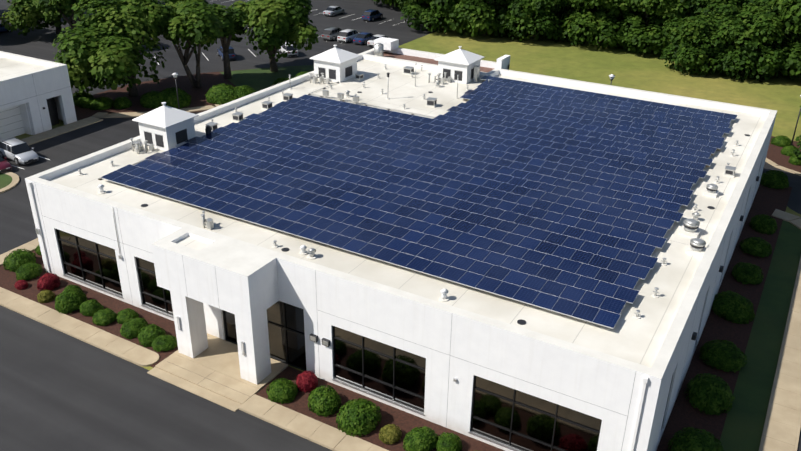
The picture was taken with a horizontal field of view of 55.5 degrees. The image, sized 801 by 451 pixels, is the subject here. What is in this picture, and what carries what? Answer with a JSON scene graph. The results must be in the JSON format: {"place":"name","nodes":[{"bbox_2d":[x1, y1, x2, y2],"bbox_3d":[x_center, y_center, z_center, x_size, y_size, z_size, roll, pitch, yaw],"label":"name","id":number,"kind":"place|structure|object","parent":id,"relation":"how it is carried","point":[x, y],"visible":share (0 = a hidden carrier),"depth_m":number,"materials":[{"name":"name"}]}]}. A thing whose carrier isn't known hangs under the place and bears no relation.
{"place":"outdoors","nodes":[
{"label":"outdoors","id":0,"kind":"place"},
{"bbox_2d":[0,173,11,188],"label":"island grass","id":1,"kind":"structure","parent":0,"point":[5,180],"depth_m":66.56,"materials":[{"name":"green plant"}]},
{"bbox_2d":[0,112,200,254],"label":"lot","id":2,"kind":"structure","parent":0,"point":[17,226],"depth_m":71.70,"materials":[{"name":"grey asphalt"}]},
{"bbox_2d":[0,156,11,172],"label":"maroon car","id":3,"kind":"object","parent":2,"relation":"on","point":[5,165],"visible":1,"depth_m":68.31,"materials":[{"name":"red paint"}]},
{"bbox_2d":[0,137,37,164],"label":"silver suv","id":4,"kind":"object","parent":2,"relation":"on","point":[17,151],"visible":1,"depth_m":70.41,"materials":[{"name":"grey paint"}]},
{"bbox_2d":[172,73,179,109],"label":"lamp post","id":5,"kind":"object","parent":2,"relation":"on","point":[175,75],"visible":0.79,"depth_m":81.98,"materials":[{"name":"metal"}]},
{"bbox_2d":[0,305,331,450],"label":"road","id":6,"kind":"structure","parent":0,"point":[60,391],"depth_m":40.00,"materials":[{"name":"grey asphalt"}]},
{"bbox_2d":[0,0,449,94],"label":"lot","id":7,"kind":"structure","parent":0,"point":[36,43],"depth_m":114.58,"materials":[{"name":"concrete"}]},
{"bbox_2d":[0,24,10,32],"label":"car","id":8,"kind":"object","parent":7,"relation":"on","point":[2,28],"visible":0.52,"depth_m":118.47,"materials":[{"name":"blue paint"}]},
{"bbox_2d":[0,0,69,35],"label":"tree","id":9,"kind":"object","parent":7,"relation":"on","point":[26,16],"visible":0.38,"depth_m":112.42,"materials":[{"name":"green plant"}]},
{"bbox_2d":[32,0,104,34],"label":"tree","id":10,"kind":"object","parent":7,"relation":"on","point":[62,7],"visible":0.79,"depth_m":104.23,"materials":[{"name":"green plant"}]},
{"bbox_2d":[74,68,257,120],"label":"mulch","id":11,"kind":"object","parent":7,"relation":"on","point":[209,80],"visible":0.1,"depth_m":91.53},
{"bbox_2d":[72,93,92,105],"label":"shrub","id":12,"kind":"object","parent":11,"relation":"on","point":[75,98],"visible":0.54,"depth_m":86.23,"materials":[{"name":"green plant"}]},
{"bbox_2d":[76,95,95,107],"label":"shrub","id":13,"kind":"object","parent":11,"relation":"on","point":[83,101],"visible":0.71,"depth_m":85.24,"materials":[{"name":"green plant"}]},
{"bbox_2d":[89,96,113,110],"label":"shrub","id":14,"kind":"object","parent":11,"relation":"on","point":[102,103],"visible":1,"depth_m":84.92,"materials":[{"name":"green plant"}]},
{"bbox_2d":[52,0,170,96],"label":"tree","id":15,"kind":"object","parent":11,"relation":"on","point":[108,40],"visible":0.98,"depth_m":83.87,"materials":[{"name":"green plant"}]},
{"bbox_2d":[112,97,131,108],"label":"shrub","id":16,"kind":"object","parent":11,"relation":"on","point":[122,103],"visible":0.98,"depth_m":85.38,"materials":[{"name":"green plant"}]},
{"bbox_2d":[140,91,160,108],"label":"shrub","id":17,"kind":"object","parent":11,"relation":"on","point":[149,100],"visible":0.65,"depth_m":85.67,"materials":[{"name":"green plant"}]},
{"bbox_2d":[157,87,190,108],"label":"shrub","id":18,"kind":"object","parent":11,"relation":"on","point":[168,96],"visible":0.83,"depth_m":85.77,"materials":[{"name":"green plant"}]},
{"bbox_2d":[153,0,225,87],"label":"tree","id":19,"kind":"object","parent":11,"relation":"on","point":[198,23],"visible":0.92,"depth_m":87.58,"materials":[{"name":"green plant"}]},
{"bbox_2d":[205,83,238,104],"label":"shrub","id":20,"kind":"object","parent":11,"relation":"on","point":[222,94],"visible":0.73,"depth_m":87.19,"materials":[{"name":"green plant"}]},
{"bbox_2d":[234,85,256,97],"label":"shrub","id":21,"kind":"object","parent":11,"relation":"on","point":[243,90],"visible":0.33,"depth_m":87.98,"materials":[{"name":"green plant"}]},
{"bbox_2d":[220,65,313,91],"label":"grass lawn","id":22,"kind":"structure","parent":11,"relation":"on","point":[258,79],"depth_m":98.62,"materials":[{"name":"green plant"}]},
{"bbox_2d":[226,0,318,71],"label":"tree","id":23,"kind":"object","parent":22,"relation":"on","point":[274,25],"visible":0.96,"depth_m":95.05,"materials":[{"name":"green plant"}]},
{"bbox_2d":[272,78,289,85],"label":"shrub","id":24,"kind":"object","parent":11,"relation":"on","point":[279,80],"visible":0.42,"depth_m":93.48,"materials":[{"name":"green plant"}]},
{"bbox_2d":[295,71,308,76],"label":"shrub","id":25,"kind":"object","parent":11,"relation":"on","point":[300,73],"visible":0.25,"depth_m":94.47,"materials":[{"name":"green plant"}]},
{"bbox_2d":[161,0,208,4],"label":"tree","id":26,"kind":"object","parent":7,"relation":"on","point":[172,1],"visible":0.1,"depth_m":115.20,"materials":[{"name":"green plant"}]},
{"bbox_2d":[11,0,393,168],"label":"parking lines","id":27,"kind":"object","parent":7,"relation":"on","point":[207,59],"visible":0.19,"depth_m":107.79,"materials":[{"name":"white paint"}]},
{"bbox_2d":[217,45,235,60],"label":"car","id":28,"kind":"object","parent":7,"relation":"on","point":[232,54],"visible":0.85,"depth_m":105.06,"materials":[{"name":"blue paint"}]},
{"bbox_2d":[208,3,247,78],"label":"tree","id":29,"kind":"object","parent":7,"relation":"on","point":[230,18],"visible":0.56,"depth_m":93.69,"materials":[{"name":"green plant"}]},
{"bbox_2d":[279,42,297,56],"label":"car","id":30,"kind":"object","parent":7,"relation":"on","point":[287,48],"visible":0.67,"depth_m":107.15,"materials":[{"name":"white paint"}]},
{"bbox_2d":[321,27,341,40],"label":"car","id":31,"kind":"object","parent":7,"relation":"on","point":[330,33],"visible":0.79,"depth_m":116.86,"materials":[{"name":"grey paint"}]},
{"bbox_2d":[323,6,344,15],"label":"car","id":32,"kind":"object","parent":7,"relation":"on","point":[331,10],"visible":1,"depth_m":134.29,"materials":[{"name":"grey paint"}]},
{"bbox_2d":[337,28,357,42],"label":"car","id":33,"kind":"object","parent":7,"relation":"on","point":[347,35],"visible":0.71,"depth_m":115.84,"materials":[{"name":"white paint"}]},
{"bbox_2d":[353,32,373,44],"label":"car","id":34,"kind":"object","parent":7,"relation":"on","point":[363,38],"visible":0.81,"depth_m":115.04,"materials":[{"name":"blue paint"}]},
{"bbox_2d":[362,9,382,20],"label":"car","id":35,"kind":"object","parent":7,"relation":"on","point":[370,15],"visible":1,"depth_m":130.46,"materials":[{"name":"blue paint"}]},
{"bbox_2d":[367,34,387,46],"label":"car","id":36,"kind":"object","parent":7,"relation":"on","point":[370,42],"visible":0.44,"depth_m":113.81,"materials":[{"name":"white paint"}]},
{"bbox_2d":[372,0,400,6],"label":"tree","id":37,"kind":"object","parent":7,"relation":"on","point":[390,2],"visible":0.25,"depth_m":140.31,"materials":[{"name":"green plant"}]},
{"bbox_2d":[397,0,411,11],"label":"tree","id":38,"kind":"object","parent":7,"relation":"on","point":[403,3],"visible":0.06,"depth_m":133.17,"materials":[{"name":"green plant"}]},
{"bbox_2d":[0,104,800,450],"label":"concrete paving","id":39,"kind":"structure","parent":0,"point":[212,372],"depth_m":43.05,"materials":[{"name":"grey concrete"}]},
{"bbox_2d":[12,25,800,371],"bbox_3d":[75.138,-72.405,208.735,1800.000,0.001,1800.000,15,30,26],"label":"lawn","id":40,"kind":"structure","parent":0,"point":[626,67],"depth_m":103.06,"materials":[{"name":"green plant"}]},
{"bbox_2d":[0,51,76,140],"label":"building","id":41,"kind":"structure","parent":40,"relation":"on","point":[36,96],"depth_m":77.18,"materials":[{"name":"paint"}]},
{"bbox_2d":[0,249,177,367],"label":"bed","id":42,"kind":"object","parent":40,"relation":"on","point":[8,280],"visible":0.31,"depth_m":48.99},
{"bbox_2d":[3,249,35,271],"bbox_3d":[-26.681,2.288,53.213,2.129,1.083,2.441,-4,27,-9],"label":"shrub","id":43,"kind":"object","parent":42,"relation":"on","point":[15,260],"visible":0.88,"depth_m":52.72,"materials":[{"name":"green plant"}]},
{"bbox_2d":[14,280,27,289],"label":"shrub","id":44,"kind":"object","parent":42,"relation":"on","point":[21,285],"visible":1,"depth_m":50.47,"materials":[{"name":"red plant"}]},
{"bbox_2d":[15,262,42,280],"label":"shrub","id":45,"kind":"object","parent":42,"relation":"on","point":[28,271],"visible":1,"depth_m":51.59,"materials":[{"name":"green plant"}]},
{"bbox_2d":[35,245,41,255],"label":"shrub","id":46,"kind":"object","parent":42,"relation":"on","point":[38,251],"visible":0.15,"depth_m":54.74,"materials":[{"name":"green plant"}]},
{"bbox_2d":[37,290,54,302],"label":"shrub","id":47,"kind":"object","parent":42,"relation":"on","point":[45,296],"visible":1,"depth_m":49.08,"materials":[{"name":"plant"}]},
{"bbox_2d":[37,273,60,290],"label":"shrub","id":48,"kind":"object","parent":42,"relation":"on","point":[50,281],"visible":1,"depth_m":50.34,"materials":[{"name":"red plant"}]},
{"bbox_2d":[55,287,87,313],"bbox_3d":[-21.105,4.623,48.508,1.813,1.224,2.193,5,24,18],"label":"shrub","id":49,"kind":"object","parent":42,"relation":"on","point":[70,300],"visible":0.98,"depth_m":47.97,"materials":[{"name":"green plant"}]},
{"bbox_2d":[64,284,82,291],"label":"shrub","id":50,"kind":"object","parent":42,"relation":"on","point":[71,286],"visible":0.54,"depth_m":49.83,"materials":[{"name":"green plant"}]},
{"bbox_2d":[79,299,103,316],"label":"shrub","id":51,"kind":"object","parent":42,"relation":"on","point":[89,307],"visible":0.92,"depth_m":47.65,"materials":[{"name":"green plant"}]},
{"bbox_2d":[92,308,116,325],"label":"shrub","id":52,"kind":"object","parent":42,"relation":"on","point":[103,317],"visible":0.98,"depth_m":46.87,"materials":[{"name":"green plant"}]},
{"bbox_2d":[116,308,138,323],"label":"shrub","id":53,"kind":"object","parent":42,"relation":"on","point":[124,315],"visible":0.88,"depth_m":47.12,"materials":[{"name":"green plant"}]},
{"bbox_2d":[120,317,148,338],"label":"shrub","id":54,"kind":"object","parent":42,"relation":"on","point":[130,328],"visible":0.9,"depth_m":45.77,"materials":[{"name":"green plant"}]},
{"bbox_2d":[138,324,165,346],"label":"shrub","id":55,"kind":"object","parent":42,"relation":"on","point":[148,334],"visible":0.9,"depth_m":44.97,"materials":[{"name":"green plant"}]},
{"bbox_2d":[152,335,177,351],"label":"shrub","id":56,"kind":"object","parent":42,"relation":"on","point":[164,343],"visible":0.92,"depth_m":44.50,"materials":[{"name":"green plant"}]},
{"bbox_2d":[25,37,776,450],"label":"building","id":57,"kind":"structure","parent":40,"relation":"on","point":[477,365],"depth_m":40.62,"materials":[{"name":"paint"}]},
{"bbox_2d":[78,43,749,324],"bbox_3d":[3.947,-7.612,57.201,39.872,3.100,41.158,15,30,26],"label":"roof equipment","id":58,"kind":"object","parent":57,"relation":"on","point":[164,127],"visible":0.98,"depth_m":57.88,"materials":[{"name":"white paint"}]},
{"bbox_2d":[100,75,736,328],"bbox_3d":[4.230,-6.088,57.203,34.646,0.375,37.050,15,30,26],"label":"solar array","id":59,"kind":"object","parent":57,"relation":"on","point":[566,201],"visible":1,"depth_m":50.31,"materials":[{"name":"blue glass"}]},
{"bbox_2d":[400,0,477,33],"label":"tree","id":60,"kind":"object","parent":40,"relation":"on","point":[427,14],"visible":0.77,"depth_m":120.77,"materials":[{"name":"green plant"}]},
{"bbox_2d":[442,0,521,37],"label":"tree","id":61,"kind":"object","parent":40,"relation":"on","point":[486,13],"visible":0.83,"depth_m":116.98,"materials":[{"name":"green plant"}]},
{"bbox_2d":[256,183,791,450],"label":"bed","id":62,"kind":"object","parent":40,"relation":"on","point":[768,202],"visible":0.5,"depth_m":42.49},
{"bbox_2d":[266,378,297,403],"bbox_3d":[-6.355,8.782,40.962,1.715,0.839,1.684,22,30,28],"label":"shrub","id":63,"kind":"object","parent":62,"relation":"on","point":[283,391],"visible":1,"depth_m":40.59,"materials":[{"name":"green plant"}]},
{"bbox_2d":[296,371,317,392],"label":"shrub","id":64,"kind":"object","parent":62,"relation":"on","point":[307,381],"visible":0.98,"depth_m":41.30,"materials":[{"name":"red plant"}]},
{"bbox_2d":[308,385,341,416],"bbox_3d":[-4.038,9.082,40.147,1.766,1.092,2.024,-11,26,-23],"label":"shrub","id":65,"kind":"object","parent":62,"relation":"on","point":[323,401],"visible":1,"depth_m":39.68,"materials":[{"name":"green plant"}]},
{"bbox_2d":[336,398,381,436],"bbox_3d":[-2.150,9.616,38.897,2.436,1.296,2.189,-16,29,-24],"label":"shrub","id":66,"kind":"object","parent":62,"relation":"on","point":[359,416],"visible":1,"depth_m":38.38,"materials":[{"name":"green plant"}]},
{"bbox_2d":[379,424,401,444],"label":"shrub","id":67,"kind":"object","parent":62,"relation":"on","point":[390,433],"visible":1,"depth_m":37.84,"materials":[{"name":"yellow plant"}]},
{"bbox_2d":[403,426,437,450],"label":"shrub","id":68,"kind":"object","parent":62,"relation":"on","point":[423,438],"visible":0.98,"depth_m":37.25,"materials":[{"name":"green plant"}]},
{"bbox_2d":[436,432,461,450],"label":"shrub","id":69,"kind":"object","parent":62,"relation":"on","point":[447,441],"visible":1,"depth_m":37.13,"materials":[{"name":"green plant"}]},
{"bbox_2d":[668,427,723,450],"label":"shrub","id":70,"kind":"object","parent":62,"relation":"on","point":[690,439],"visible":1,"depth_m":36.99,"materials":[{"name":"green plant"}]},
{"bbox_2d":[685,373,734,414],"bbox_3d":[16.680,8.854,40.879,2.516,1.416,2.810,11,28,14],"label":"shrub","id":71,"kind":"object","parent":62,"relation":"on","point":[709,394],"visible":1,"depth_m":40.23,"materials":[{"name":"green plant"}]},
{"bbox_2d":[699,340,746,372],"bbox_3d":[18.778,7.344,44.256,2.544,1.185,2.608,-19,30,-40],"label":"shrub","id":72,"kind":"object","parent":62,"relation":"on","point":[723,355],"visible":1,"depth_m":43.62,"materials":[{"name":"green plant"}]},
{"bbox_2d":[711,290,755,323],"bbox_3d":[21.378,5.011,48.817,2.464,1.394,2.897,-17,33,-28],"label":"shrub","id":73,"kind":"object","parent":62,"relation":"on","point":[732,306],"visible":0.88,"depth_m":48.19,"materials":[{"name":"green plant"}]},
{"bbox_2d":[731,262,763,284],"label":"shrub","id":74,"kind":"object","parent":62,"relation":"on","point":[745,273],"visible":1,"depth_m":52.38,"materials":[{"name":"green plant"}]},
{"bbox_2d":[739,237,771,256],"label":"shrub","id":75,"kind":"object","parent":62,"relation":"on","point":[757,246],"visible":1,"depth_m":55.96,"materials":[{"name":"green plant"}]},
{"bbox_2d":[749,214,777,234],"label":"shrub","id":76,"kind":"object","parent":62,"relation":"on","point":[763,223],"visible":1,"depth_m":59.42,"materials":[{"name":"green plant"}]},
{"bbox_2d":[760,170,788,188],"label":"shrub","id":77,"kind":"object","parent":62,"relation":"on","point":[776,179],"visible":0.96,"depth_m":67.34,"materials":[{"name":"green plant"}]},
{"bbox_2d":[495,0,572,42],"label":"tree","id":78,"kind":"object","parent":40,"relation":"on","point":[533,15],"visible":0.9,"depth_m":114.58,"materials":[{"name":"green plant"}]},
{"bbox_2d":[553,0,645,48],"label":"tree","id":79,"kind":"object","parent":40,"relation":"on","point":[580,14],"visible":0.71,"depth_m":111.96,"materials":[{"name":"green plant"}]},
{"bbox_2d":[609,74,614,84],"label":"lamp post","id":80,"kind":"object","parent":40,"relation":"on","point":[611,76],"visible":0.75,"depth_m":79.00,"materials":[{"name":"concrete"}]},
{"bbox_2d":[591,6,649,37],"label":"tree","id":81,"kind":"object","parent":40,"relation":"on","point":[642,15],"visible":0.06,"depth_m":114.59,"materials":[{"name":"green plant"}]},
{"bbox_2d":[617,0,691,54],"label":"tree","id":82,"kind":"object","parent":40,"relation":"on","point":[643,35],"visible":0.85,"depth_m":108.47,"materials":[{"name":"green plant"}]},
{"bbox_2d":[660,10,743,75],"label":"round tree","id":83,"kind":"object","parent":40,"relation":"on","point":[685,48],"visible":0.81,"depth_m":100.00,"materials":[{"name":"green plant"}]},
{"bbox_2d":[692,0,753,51],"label":"tree","id":84,"kind":"object","parent":40,"relation":"on","point":[727,10],"visible":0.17,"depth_m":101.16,"materials":[{"name":"green plant"}]},
{"bbox_2d":[710,4,787,81],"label":"lawn tree","id":85,"kind":"object","parent":40,"relation":"on","point":[756,52],"visible":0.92,"depth_m":97.26,"materials":[{"name":"green plant"}]},
{"bbox_2d":[738,0,791,70],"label":"tree","id":86,"kind":"object","parent":40,"relation":"on","point":[767,3],"visible":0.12,"depth_m":100.16,"materials":[{"name":"green plant"}]},
{"bbox_2d":[766,136,800,172],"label":"shrub bed","id":87,"kind":"object","parent":40,"relation":"on","point":[775,155],"visible":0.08,"depth_m":74.46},
{"bbox_2d":[771,135,791,146],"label":"shrub","id":88,"kind":"object","parent":87,"relation":"on","point":[782,141],"visible":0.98,"depth_m":77.11,"materials":[{"name":"green plant"}]},
{"bbox_2d":[781,145,799,155],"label":"shrub","id":89,"kind":"object","parent":87,"relation":"on","point":[787,150],"visible":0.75,"depth_m":74.82,"materials":[{"name":"green plant"}]},
{"bbox_2d":[788,154,800,165],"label":"shrub","id":90,"kind":"object","parent":87,"relation":"on","point":[794,159],"visible":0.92,"depth_m":72.58,"materials":[{"name":"green plant"}]},
{"bbox_2d":[791,95,800,144],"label":"lamp post","id":91,"kind":"object","parent":87,"relation":"on","point":[796,126],"visible":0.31,"depth_m":74.47,"materials":[{"name":"metal"}]},
{"bbox_2d":[770,0,800,79],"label":"tree","id":92,"kind":"object","parent":40,"relation":"on","point":[789,14],"visible":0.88,"depth_m":96.42,"materials":[{"name":"green plant"}]},
{"bbox_2d":[794,106,800,157],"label":"tree","id":93,"kind":"object","parent":40,"relation":"on","point":[798,144],"visible":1,"depth_m":71.81,"materials":[{"name":"green plant"}]},
{"bbox_2d":[719,220,800,450],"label":"lawn strip","id":94,"kind":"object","parent":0,"point":[743,427],"visible":0.62,"depth_m":45.46,"materials":[{"name":"green plant"}]},
{"bbox_2d":[762,161,800,214],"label":"drive","id":95,"kind":"structure","parent":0,"point":[794,201],"depth_m":68.07,"materials":[{"name":"concrete"}]},
{"bbox_2d":[797,428,800,450],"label":"road","id":96,"kind":"structure","parent":0,"point":[799,446],"depth_m":38.34,"materials":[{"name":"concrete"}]},
{"label":"forest floor","id":97,"kind":"structure","parent":0,"visible":0},
{"bbox_2d":[645,0,746,40],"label":"tree","id":98,"kind":"object","parent":97,"relation":"on","point":[697,6],"visible":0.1,"depth_m":105.30,"materials":[{"name":"green plant"}]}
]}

